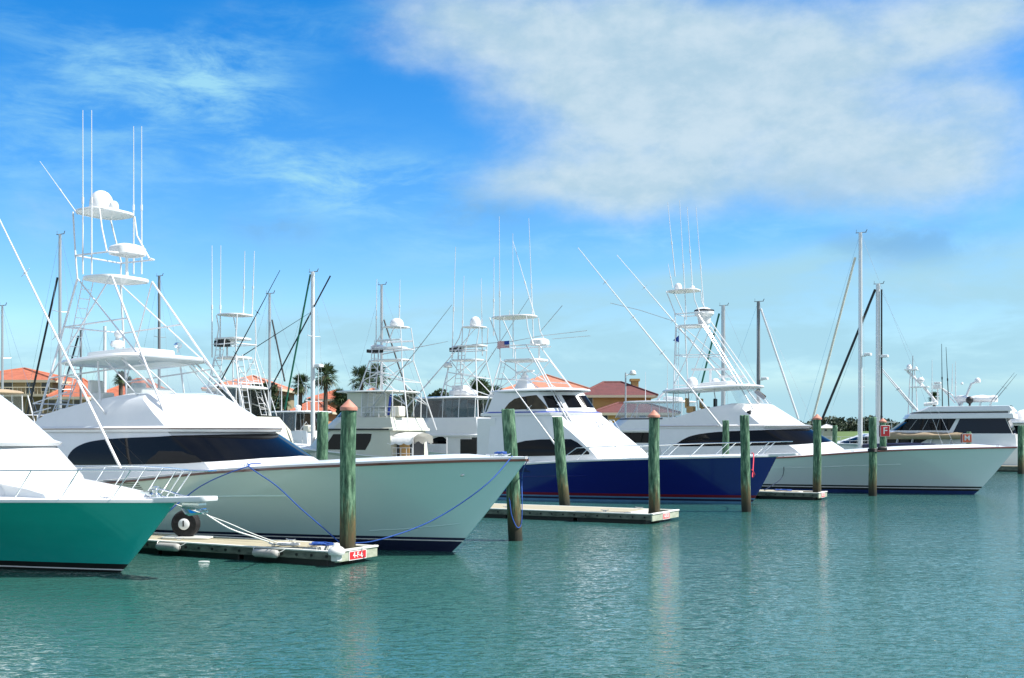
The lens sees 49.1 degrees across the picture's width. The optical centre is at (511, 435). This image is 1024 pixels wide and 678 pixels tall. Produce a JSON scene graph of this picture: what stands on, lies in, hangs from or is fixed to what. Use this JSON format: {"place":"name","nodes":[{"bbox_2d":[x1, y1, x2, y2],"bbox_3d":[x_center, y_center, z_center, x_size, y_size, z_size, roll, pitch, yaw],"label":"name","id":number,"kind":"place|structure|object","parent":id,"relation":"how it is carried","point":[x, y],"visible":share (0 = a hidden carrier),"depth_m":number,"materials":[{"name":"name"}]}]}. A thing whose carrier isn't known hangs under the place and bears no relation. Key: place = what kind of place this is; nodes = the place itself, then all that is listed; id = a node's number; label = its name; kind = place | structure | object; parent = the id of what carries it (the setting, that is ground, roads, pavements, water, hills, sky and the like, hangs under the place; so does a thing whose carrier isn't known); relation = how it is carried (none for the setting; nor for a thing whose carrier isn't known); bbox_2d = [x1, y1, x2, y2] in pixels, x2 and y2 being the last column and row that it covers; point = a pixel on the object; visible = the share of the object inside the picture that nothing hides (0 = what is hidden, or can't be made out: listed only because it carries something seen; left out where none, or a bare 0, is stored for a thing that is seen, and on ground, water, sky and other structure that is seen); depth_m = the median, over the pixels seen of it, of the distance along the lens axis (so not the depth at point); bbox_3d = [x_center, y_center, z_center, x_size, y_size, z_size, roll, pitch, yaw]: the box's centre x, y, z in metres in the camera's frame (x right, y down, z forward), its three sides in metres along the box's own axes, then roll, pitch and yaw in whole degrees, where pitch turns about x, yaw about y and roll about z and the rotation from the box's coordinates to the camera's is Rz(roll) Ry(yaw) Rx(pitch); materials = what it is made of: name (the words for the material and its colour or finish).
{"place":"outdoors","nodes":[
{"label":"outdoors","id":0,"kind":"place"},
{"bbox_2d":[0,471,1023,677],"bbox_3d":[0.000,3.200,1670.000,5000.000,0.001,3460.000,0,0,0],"label":"water","id":1,"kind":"structure","parent":0,"point":[865,585],"depth_m":21.37,"materials":[{"name":"liquid"}]},
{"bbox_2d":[0,302,37,413],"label":"sailboat","id":2,"kind":"object","parent":1,"relation":"on","point":[2,320],"visible":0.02,"depth_m":87.93,"materials":[{"name":"white paint"}]},
{"bbox_2d":[0,389,42,421],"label":"cabin cruiser","id":3,"kind":"object","parent":1,"relation":"on","point":[7,392],"visible":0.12,"depth_m":52.59,"materials":[{"name":"white paint"}]},
{"bbox_2d":[24,231,97,415],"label":"sailboat","id":4,"kind":"object","parent":1,"relation":"on","point":[58,280],"visible":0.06,"depth_m":77.95,"materials":[{"name":"grey metal"}]},
{"bbox_2d":[57,330,95,409],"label":"sailboat","id":5,"kind":"object","parent":1,"relation":"on","point":[76,343],"visible":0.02,"depth_m":119.95,"materials":[{"name":"white paint"}]},
{"bbox_2d":[88,326,124,395],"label":"sailboat","id":6,"kind":"object","parent":1,"relation":"on","point":[104,372],"visible":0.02,"depth_m":124.87,"materials":[{"name":"white metal"}]},
{"bbox_2d":[0,395,217,572],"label":"sportfishing boat","id":7,"kind":"object","parent":1,"relation":"on","point":[58,512],"visible":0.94,"depth_m":26.04,"materials":[{"name":"teal paint"}]},
{"bbox_2d":[136,273,190,392],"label":"sailboat","id":8,"kind":"object","parent":1,"relation":"on","point":[159,297],"visible":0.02,"depth_m":99.90,"materials":[{"name":"grey metal"}]},
{"bbox_2d":[203,245,308,442],"bbox_3d":[-18.089,-3.284,63.551,15.640,14.469,4.700,0,0,29],"label":"sportfishing boat","id":9,"kind":"object","parent":1,"relation":"on","point":[255,402],"visible":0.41,"depth_m":61.86,"materials":[{"name":"white paint"}]},
{"bbox_2d":[138,532,377,565],"bbox_3d":[-13.711,3.144,33.499,22.525,0.813,1.748,0,0,29],"label":"dock finger","id":10,"kind":"object","parent":1,"relation":"on","point":[239,548],"visible":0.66,"depth_m":28.95},
{"bbox_2d":[155,540,185,550],"bbox_3d":[-9.126,2.939,29.879,1.070,0.266,0.244,0,0,29],"label":"dock bumper","id":11,"kind":"object","parent":10,"relation":"attached to","point":[168,546],"visible":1,"depth_m":29.77,"materials":[{"name":"grey plastic"}]},
{"bbox_2d":[162,510,214,538],"bbox_3d":[-8.930,2.428,30.892,1.370,0.780,0.680,0,0,3],"label":"hose reel","id":12,"kind":"object","parent":10,"relation":"on","point":[184,526],"visible":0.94,"depth_m":30.75,"materials":[{"name":"black plastic"}]},
{"bbox_2d":[176,504,280,543],"bbox_3d":[-6.306,2.175,26.848,1.173,1.213,3.410,0,0,33],"label":"mooring line","id":13,"kind":"object","parent":10,"relation":"attached to","point":[234,525],"visible":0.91,"depth_m":25.86,"materials":[{"name":"white fabric"}]},
{"bbox_2d":[196,507,274,544],"bbox_3d":[-6.138,2.187,26.695,0.900,1.203,3.828,0,0,15],"label":"mooring line","id":14,"kind":"object","parent":10,"relation":"attached to","point":[235,530],"visible":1,"depth_m":25.43,"materials":[{"name":"white fabric"}]},
{"bbox_2d":[252,546,284,557],"bbox_3d":[-6.161,2.939,28.242,1.070,0.266,0.244,0,0,29],"label":"dock bumper","id":15,"kind":"object","parent":10,"relation":"attached to","point":[268,553],"visible":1,"depth_m":28.14,"materials":[{"name":"grey plastic"}]},
{"bbox_2d":[275,542,299,545],"bbox_3d":[-5.745,2.765,28.636,0.663,0.087,0.463,0,0,0],"label":"rope coil","id":16,"kind":"object","parent":10,"relation":"on","point":[289,543],"visible":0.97,"depth_m":28.49,"materials":[{"name":"white"}]},
{"bbox_2d":[309,542,333,545],"bbox_3d":[-4.891,2.770,28.736,0.663,0.086,0.463,0,0,0],"label":"rope coil","id":17,"kind":"object","parent":10,"relation":"on","point":[322,543],"visible":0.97,"depth_m":28.59,"materials":[{"name":"blue"}]},
{"bbox_2d":[328,543,344,561],"bbox_3d":[-4.287,2.837,27.360,0.430,0.455,0.430,0,0,29],"label":"corner bumper","id":18,"kind":"object","parent":10,"relation":"attached to","point":[336,551],"visible":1,"depth_m":27.25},
{"bbox_2d":[0,110,528,551],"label":"sportfishing boat","id":19,"kind":"object","parent":1,"relation":"on","point":[139,424],"visible":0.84,"depth_m":32.75,"materials":[{"name":"white paint"}]},
{"bbox_2d":[168,463,249,512],"bbox_3d":[-8.956,1.792,31.349,3.450,2.067,0.988,0,0,21],"label":"mooring line","id":20,"kind":"object","parent":19,"relation":"attached to","point":[208,482],"visible":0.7,"depth_m":31.11,"materials":[{"name":"blue fabric"}]},
{"bbox_2d":[243,290,316,444],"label":"sailboat","id":21,"kind":"object","parent":1,"relation":"on","point":[269,340],"visible":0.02,"depth_m":83.90,"materials":[{"name":"grey metal"}]},
{"bbox_2d":[256,350,331,443],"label":"cabin cruiser","id":22,"kind":"object","parent":1,"relation":"on","point":[293,421],"visible":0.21,"depth_m":89.19,"materials":[{"name":"white paint"}]},
{"bbox_2d":[269,269,352,447],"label":"sailboat","id":23,"kind":"object","parent":1,"relation":"on","point":[312,314],"visible":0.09,"depth_m":79.89,"materials":[{"name":"white metal"}]},
{"bbox_2d":[316,411,327,459],"bbox_3d":[-6.934,1.358,41.002,0.454,4.495,0.446,0,0,0],"label":"mooring piling","id":24,"kind":"object","parent":1,"relation":"in","point":[322,437],"visible":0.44,"depth_m":40.83,"materials":[{"name":"wood"}]},
{"bbox_2d":[339,399,357,563],"bbox_3d":[-4.133,1.336,28.196,0.496,4.505,0.448,0,0,0],"label":"mooring piling","id":25,"kind":"object","parent":1,"relation":"in","point":[348,409],"visible":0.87,"depth_m":28.02,"materials":[{"name":"green wood"}]},
{"bbox_2d":[248,463,338,541],"bbox_3d":[-5.837,1.716,29.572,0.357,1.935,4.136,0,0,-42],"label":"mooring line","id":26,"kind":"object","parent":25,"relation":"attached to","point":[291,499],"visible":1,"depth_m":29.60,"materials":[{"name":"blue fabric"}]},
{"bbox_2d":[355,456,512,543],"bbox_3d":[-1.912,1.622,28.840,4.281,2.188,0.341,0,0,-22],"label":"mooring line","id":27,"kind":"object","parent":25,"relation":"attached to","point":[438,516],"visible":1,"depth_m":28.95,"materials":[{"name":"blue fabric"}]},
{"bbox_2d":[295,281,451,459],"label":"motor yacht","id":28,"kind":"object","parent":1,"relation":"on","point":[384,428],"visible":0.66,"depth_m":76.57,"materials":[{"name":"white paint"}]},
{"bbox_2d":[328,434,371,449],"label":"window","id":29,"kind":"structure","parent":28,"relation":"in","point":[362,440],"depth_m":76.06,"materials":[{"name":"black glass"}]},
{"bbox_2d":[400,444,409,455],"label":"cabin door","id":30,"kind":"structure","parent":28,"relation":"in","point":[403,447],"depth_m":74.95,"materials":[{"name":"brown wood"}]},
{"bbox_2d":[397,439,423,455],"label":"cabin doorway","id":31,"kind":"structure","parent":28,"relation":"in","point":[418,448],"depth_m":77.12,"materials":[{"name":"black glass"}]},
{"bbox_2d":[353,282,419,399],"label":"sailboat","id":32,"kind":"object","parent":1,"relation":"on","point":[381,311],"visible":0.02,"depth_m":91.89,"materials":[{"name":"grey metal"}]},
{"bbox_2d":[407,247,528,454],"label":"sportfishing boat","id":33,"kind":"object","parent":1,"relation":"on","point":[458,412],"visible":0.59,"depth_m":83.56,"materials":[{"name":"white paint"}]},
{"bbox_2d":[501,409,522,540],"bbox_3d":[0.016,1.386,34.198,0.678,4.426,0.454,0,0,0],"label":"mooring piling","id":34,"kind":"object","parent":1,"relation":"in","point":[510,446],"visible":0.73,"depth_m":34.02,"materials":[{"name":"wood"}]},
{"bbox_2d":[509,458,528,527],"bbox_3d":[0.142,1.685,32.137,0.488,2.241,4.825,0,0,-2],"label":"mooring line","id":35,"kind":"object","parent":34,"relation":"attached to","point":[522,499],"visible":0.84,"depth_m":34.03,"materials":[{"name":"blue fabric"}]},
{"bbox_2d":[552,417,569,505],"bbox_3d":[2.200,1.377,49.496,0.844,4.448,0.491,0,0,0],"label":"mooring piling","id":36,"kind":"object","parent":1,"relation":"in","point":[561,471],"visible":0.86,"depth_m":49.30,"materials":[{"name":"wood"}]},
{"bbox_2d":[484,503,678,523],"bbox_3d":[-4.118,3.144,47.041,22.525,0.813,2.748,0,0,29],"label":"dock finger","id":37,"kind":"object","parent":1,"relation":"on","point":[639,515],"visible":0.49,"depth_m":42.32},
{"bbox_2d":[472,227,797,503],"bbox_3d":[4.340,-3.795,56.524,20.200,15.491,5.600,0,0,29],"label":"sportfishing boat","id":38,"kind":"object","parent":1,"relation":"on","point":[606,460],"visible":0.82,"depth_m":54.98,"materials":[{"name":"blue paint"}]},
{"bbox_2d":[497,338,509,349],"bbox_3d":[-0.444,-4.747,58.142,0.761,0.660,0.095,0,0,26],"label":"flag","id":39,"kind":"object","parent":38,"relation":"attached to","point":[501,344],"visible":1,"depth_m":58.12,"materials":[{"name":"multicoloured fabric"}]},
{"bbox_2d":[648,410,659,522],"bbox_3d":[5.247,1.318,41.385,0.458,4.548,0.458,0,0,0],"label":"mooring piling","id":40,"kind":"object","parent":1,"relation":"in","point":[653,463],"visible":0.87,"depth_m":41.21,"materials":[{"name":"green wood"}]},
{"bbox_2d":[613,363,695,455],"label":"motor yacht","id":41,"kind":"object","parent":1,"relation":"on","point":[635,430],"visible":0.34,"depth_m":104.19,"materials":[{"name":"beige paint"}]},
{"bbox_2d":[624,433,648,442],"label":"window","id":42,"kind":"structure","parent":41,"relation":"in","point":[635,437],"depth_m":104.06,"materials":[{"name":"black glass"}]},
{"bbox_2d":[722,420,728,453],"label":"mooring piling","id":43,"kind":"object","parent":1,"relation":"in","point":[725,430],"visible":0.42,"depth_m":59.86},
{"bbox_2d":[690,303,765,404],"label":"sailboat","id":44,"kind":"object","parent":1,"relation":"on","point":[723,310],"visible":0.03,"depth_m":97.86,"materials":[{"name":"white paint"}]},
{"bbox_2d":[740,415,750,511],"bbox_3d":[9.839,1.363,47.156,0.498,4.482,0.423,0,0,0],"label":"mooring piling","id":45,"kind":"object","parent":1,"relation":"in","point":[745,467],"visible":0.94,"depth_m":46.99,"materials":[{"name":"wood"}]},
{"bbox_2d":[751,453,754,477],"bbox_3d":[10.659,1.315,49.517,0.166,1.078,4.931,0,0,12],"label":"mooring line","id":46,"kind":"object","parent":45,"relation":"attached to","point":[753,467],"visible":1,"depth_m":50.80,"materials":[{"name":"red fabric"}]},
{"bbox_2d":[723,299,812,422],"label":"sailboat","id":47,"kind":"object","parent":1,"relation":"on","point":[759,309],"visible":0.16,"depth_m":93.80,"materials":[{"name":"blue paint"}]},
{"bbox_2d":[755,490,827,499],"bbox_3d":[5.777,3.144,61.665,22.525,0.813,1.748,0,0,29],"label":"dock finger","id":48,"kind":"object","parent":1,"relation":"on","point":[789,495],"visible":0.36,"depth_m":56.34},
{"bbox_2d":[578,200,1016,493],"bbox_3d":[16.353,-5.294,66.329,24.796,18.488,5.840,0,0,29],"label":"sportfishing boat","id":49,"kind":"object","parent":1,"relation":"on","point":[952,469],"visible":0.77,"depth_m":64.26,"materials":[{"name":"white paint"}]},
{"bbox_2d":[812,414,821,499],"bbox_3d":[15.391,1.254,56.481,0.460,4.706,0.460,0,0,0],"label":"mooring piling","id":50,"kind":"object","parent":1,"relation":"in","point":[817,449],"visible":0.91,"depth_m":56.31,"materials":[{"name":"green wood"}]},
{"bbox_2d":[832,425,836,443],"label":"mooring piling","id":51,"kind":"object","parent":1,"relation":"in","point":[834,433],"visible":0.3,"depth_m":91.83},
{"bbox_2d":[803,230,942,448],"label":"sailboat","id":52,"kind":"object","parent":1,"relation":"on","point":[860,398],"visible":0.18,"depth_m":85.90,"materials":[{"name":"white paint"}]},
{"bbox_2d":[868,417,886,495],"bbox_3d":[19.483,1.304,59.733,1.020,4.625,0.540,0,0,0],"label":"mooring piling","id":53,"kind":"object","parent":1,"relation":"in","point":[873,448],"visible":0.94,"depth_m":59.56,"materials":[{"name":"green wood"}]},
{"bbox_2d":[879,418,886,446],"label":"mooring piling","id":54,"kind":"object","parent":1,"relation":"in","point":[882,440],"visible":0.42,"depth_m":70.83,"materials":[{"name":"green wood"}]},
{"bbox_2d":[879,425,889,436],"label":"dock letter sign","id":55,"kind":"object","parent":54,"relation":"attached to","point":[884,430],"visible":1,"depth_m":70.73,"materials":[{"name":"red"}]},
{"bbox_2d":[821,282,953,444],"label":"sailboat","id":56,"kind":"object","parent":1,"relation":"on","point":[878,413],"visible":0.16,"depth_m":91.85,"materials":[{"name":"blue paint"}]},
{"bbox_2d":[831,344,1017,465],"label":"motor yacht","id":57,"kind":"object","parent":1,"relation":"on","point":[988,425],"visible":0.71,"depth_m":105.02,"materials":[{"name":"white paint"}]},
{"bbox_2d":[841,436,926,443],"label":"window","id":58,"kind":"structure","parent":57,"relation":"in","point":[865,438],"depth_m":107.39,"materials":[{"name":"black glass"}]},
{"bbox_2d":[891,419,955,429],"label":"window","id":59,"kind":"structure","parent":57,"relation":"in","point":[906,424],"depth_m":106.04,"materials":[{"name":"black glass"}]},
{"bbox_2d":[887,432,962,443],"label":"dinghy","id":60,"kind":"object","parent":57,"relation":"on","point":[922,435],"visible":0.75,"depth_m":105.19,"materials":[{"name":"beige fabric"}]},
{"bbox_2d":[954,395,997,405],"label":"dinghy","id":61,"kind":"object","parent":57,"relation":"on","point":[976,398],"visible":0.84,"depth_m":105.43,"materials":[{"name":"white"}]},
{"bbox_2d":[953,418,1010,432],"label":"window","id":62,"kind":"structure","parent":57,"relation":"in","point":[984,425],"depth_m":103.55,"materials":[{"name":"black glass"}]},
{"bbox_2d":[1007,419,1016,432],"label":"rear window","id":63,"kind":"structure","parent":57,"relation":"in","point":[1009,420],"depth_m":104.39,"materials":[{"name":"grey glass"}]},
{"bbox_2d":[997,466,1017,471],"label":"dock finger","id":64,"kind":"object","parent":1,"relation":"on","point":[1008,468],"depth_m":100.01},
{"bbox_2d":[1011,410,1023,432],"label":"cabin cruiser","id":65,"kind":"object","parent":1,"relation":"on","point":[1019,420],"visible":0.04,"depth_m":111.42,"materials":[{"name":"white paint"}]},
{"bbox_2d":[1017,425,1023,473],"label":"mooring piling","id":66,"kind":"object","parent":1,"relation":"in","point":[1020,449],"visible":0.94,"depth_m":93.79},
{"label":"mooring piling","id":67,"kind":"object","parent":1,"relation":"in","visible":0},
{"bbox_2d":[961,434,971,442],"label":"dock letter sign","id":68,"kind":"object","parent":67,"relation":"attached to","point":[966,438],"visible":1,"depth_m":87.76,"materials":[{"name":"red"}]},
{"bbox_2d":[0,0,1023,422],"label":"sky","id":69,"kind":"structure","parent":0,"point":[359,144],"materials":[{"name":"blue"}]},
{"bbox_2d":[625,370,635,417],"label":"street lamp","id":70,"kind":"object","parent":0,"point":[632,372],"visible":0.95,"depth_m":115.92,"materials":[{"name":"grey"}]},
{"bbox_2d":[837,431,868,441],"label":"grass bank","id":71,"kind":"structure","parent":0,"point":[842,435],"depth_m":306.91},
{"bbox_3d":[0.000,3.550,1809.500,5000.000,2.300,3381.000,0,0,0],"label":"ground","id":72,"kind":"structure","parent":0,"visible":0},
{"bbox_2d":[0,367,74,421],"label":"house","id":73,"kind":"structure","parent":72,"relation":"on","point":[16,377],"depth_m":132.70,"materials":[{"name":"tile"}]},
{"bbox_2d":[4,383,12,389],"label":"window","id":74,"kind":"structure","parent":73,"relation":"in","point":[5,384],"depth_m":132.61,"materials":[{"name":"beige"}]},
{"bbox_2d":[26,383,34,393],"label":"window","id":75,"kind":"structure","parent":73,"relation":"in","point":[27,384],"depth_m":132.61,"materials":[{"name":"beige"}]},
{"bbox_2d":[30,402,42,412],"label":"window","id":76,"kind":"structure","parent":73,"relation":"in","point":[37,406],"depth_m":132.61,"materials":[{"name":"beige"}]},
{"bbox_2d":[41,383,49,391],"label":"window","id":77,"kind":"structure","parent":73,"relation":"in","point":[42,384],"depth_m":132.61,"materials":[{"name":"beige"}]},
{"bbox_2d":[48,400,54,411],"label":"window","id":78,"kind":"structure","parent":73,"relation":"in","point":[50,401],"depth_m":132.61,"materials":[{"name":"beige"}]},
{"bbox_2d":[46,378,90,410],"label":"house","id":79,"kind":"structure","parent":72,"relation":"on","point":[75,397],"depth_m":126.70,"materials":[{"name":"tile"}]},
{"bbox_2d":[62,399,68,407],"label":"window","id":80,"kind":"structure","parent":79,"relation":"in","point":[65,401],"depth_m":126.63,"materials":[{"name":"beige"}]},
{"bbox_2d":[73,399,79,405],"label":"window","id":81,"kind":"structure","parent":79,"relation":"in","point":[76,401],"depth_m":126.63,"materials":[{"name":"beige"}]},
{"bbox_2d":[112,370,129,395],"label":"palm tree","id":82,"kind":"object","parent":72,"relation":"on","point":[119,380],"visible":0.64,"depth_m":119.80,"materials":[{"name":"green plant"}]},
{"bbox_2d":[123,376,132,387],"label":"palm tree","id":83,"kind":"object","parent":72,"relation":"on","point":[128,379],"visible":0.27,"depth_m":123.79,"materials":[{"name":"green plant"}]},
{"bbox_2d":[107,378,163,395],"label":"house","id":84,"kind":"structure","parent":72,"relation":"on","point":[115,390],"depth_m":141.23,"materials":[{"name":"tile"}]},
{"bbox_2d":[201,375,294,410],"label":"house","id":85,"kind":"structure","parent":72,"relation":"on","point":[284,390],"depth_m":154.22,"materials":[{"name":"tile"}]},
{"bbox_2d":[248,382,277,410],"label":"broadleaf tree","id":86,"kind":"object","parent":72,"relation":"on","point":[274,389],"visible":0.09,"depth_m":141.47,"materials":[{"name":"green plant"}]},
{"bbox_2d":[271,394,283,410],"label":"broadleaf tree","id":87,"kind":"object","parent":72,"relation":"on","point":[277,406],"visible":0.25,"depth_m":145.23,"materials":[{"name":"green plant"}]},
{"bbox_2d":[279,394,291,410],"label":"palm tree","id":88,"kind":"object","parent":72,"relation":"on","point":[284,400],"visible":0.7,"depth_m":135.79,"materials":[{"name":"green plant"}]},
{"bbox_2d":[291,373,310,410],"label":"palm tree","id":89,"kind":"object","parent":72,"relation":"on","point":[299,390],"visible":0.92,"depth_m":121.72,"materials":[{"name":"green plant"}]},
{"bbox_2d":[289,399,336,423],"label":"house","id":90,"kind":"structure","parent":72,"relation":"on","point":[330,415],"depth_m":140.78,"materials":[{"name":"tile"}]},
{"bbox_2d":[307,390,336,419],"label":"house","id":91,"kind":"structure","parent":72,"relation":"on","point":[321,396],"depth_m":150.70,"materials":[{"name":"tile"}]},
{"bbox_2d":[315,362,338,410],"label":"palm tree","id":92,"kind":"object","parent":72,"relation":"on","point":[326,382],"visible":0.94,"depth_m":121.78,"materials":[{"name":"green plant"}]},
{"bbox_2d":[329,388,343,415],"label":"palm tree","id":93,"kind":"object","parent":72,"relation":"on","point":[335,394],"visible":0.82,"depth_m":139.61,"materials":[{"name":"green plant"}]},
{"bbox_2d":[334,393,346,416],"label":"broadleaf tree","id":94,"kind":"object","parent":72,"relation":"on","point":[344,399],"visible":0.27,"depth_m":139.20,"materials":[{"name":"green plant"}]},
{"bbox_2d":[350,364,377,389],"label":"palm tree","id":95,"kind":"object","parent":72,"relation":"on","point":[360,372],"visible":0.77,"depth_m":127.59,"materials":[{"name":"green plant"}]},
{"bbox_2d":[364,363,391,389],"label":"palm tree","id":96,"kind":"object","parent":72,"relation":"on","point":[373,368],"visible":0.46,"depth_m":131.58,"materials":[{"name":"green plant"}]},
{"bbox_2d":[393,389,416,416],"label":"broadleaf tree","id":97,"kind":"object","parent":72,"relation":"on","point":[409,408],"visible":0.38,"depth_m":148.99,"materials":[{"name":"green plant"}]},
{"bbox_2d":[427,388,448,396],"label":"broadleaf tree","id":98,"kind":"object","parent":72,"relation":"on","point":[436,393],"visible":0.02,"depth_m":154.97,"materials":[{"name":"green plant"}]},
{"bbox_2d":[467,375,494,399],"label":"palm tree","id":99,"kind":"object","parent":72,"relation":"on","point":[481,388],"visible":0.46,"depth_m":127.57,"materials":[{"name":"green plant"}]},
{"bbox_2d":[483,384,502,395],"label":"palm tree","id":100,"kind":"object","parent":72,"relation":"on","point":[497,387],"visible":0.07,"depth_m":134.54,"materials":[{"name":"green plant"}]},
{"bbox_2d":[501,374,588,389],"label":"house","id":101,"kind":"structure","parent":72,"relation":"on","point":[551,378],"depth_m":143.52,"materials":[{"name":"tile"}]},
{"bbox_2d":[584,379,658,408],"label":"house","id":102,"kind":"structure","parent":72,"relation":"on","point":[602,394],"depth_m":134.78,"materials":[{"name":"tile"}]},
{"bbox_2d":[595,402,680,422],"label":"house","id":103,"kind":"structure","parent":72,"relation":"on","point":[610,412],"depth_m":127.70,"materials":[{"name":"red paint"}]},
{"bbox_2d":[821,424,837,439],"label":"house","id":104,"kind":"structure","parent":72,"relation":"on","point":[827,431],"depth_m":286.30,"materials":[{"name":"beige"}]},
{"bbox_2d":[800,415,899,430],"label":"trees","id":105,"kind":"object","parent":72,"relation":"on","point":[850,424],"visible":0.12,"depth_m":327.79,"materials":[{"name":"green plant"}]},
{"bbox_2d":[929,392,939,405],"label":"palm tree","id":106,"kind":"object","parent":72,"relation":"on","point":[934,395],"visible":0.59,"depth_m":149.79,"materials":[{"name":"green plant"}]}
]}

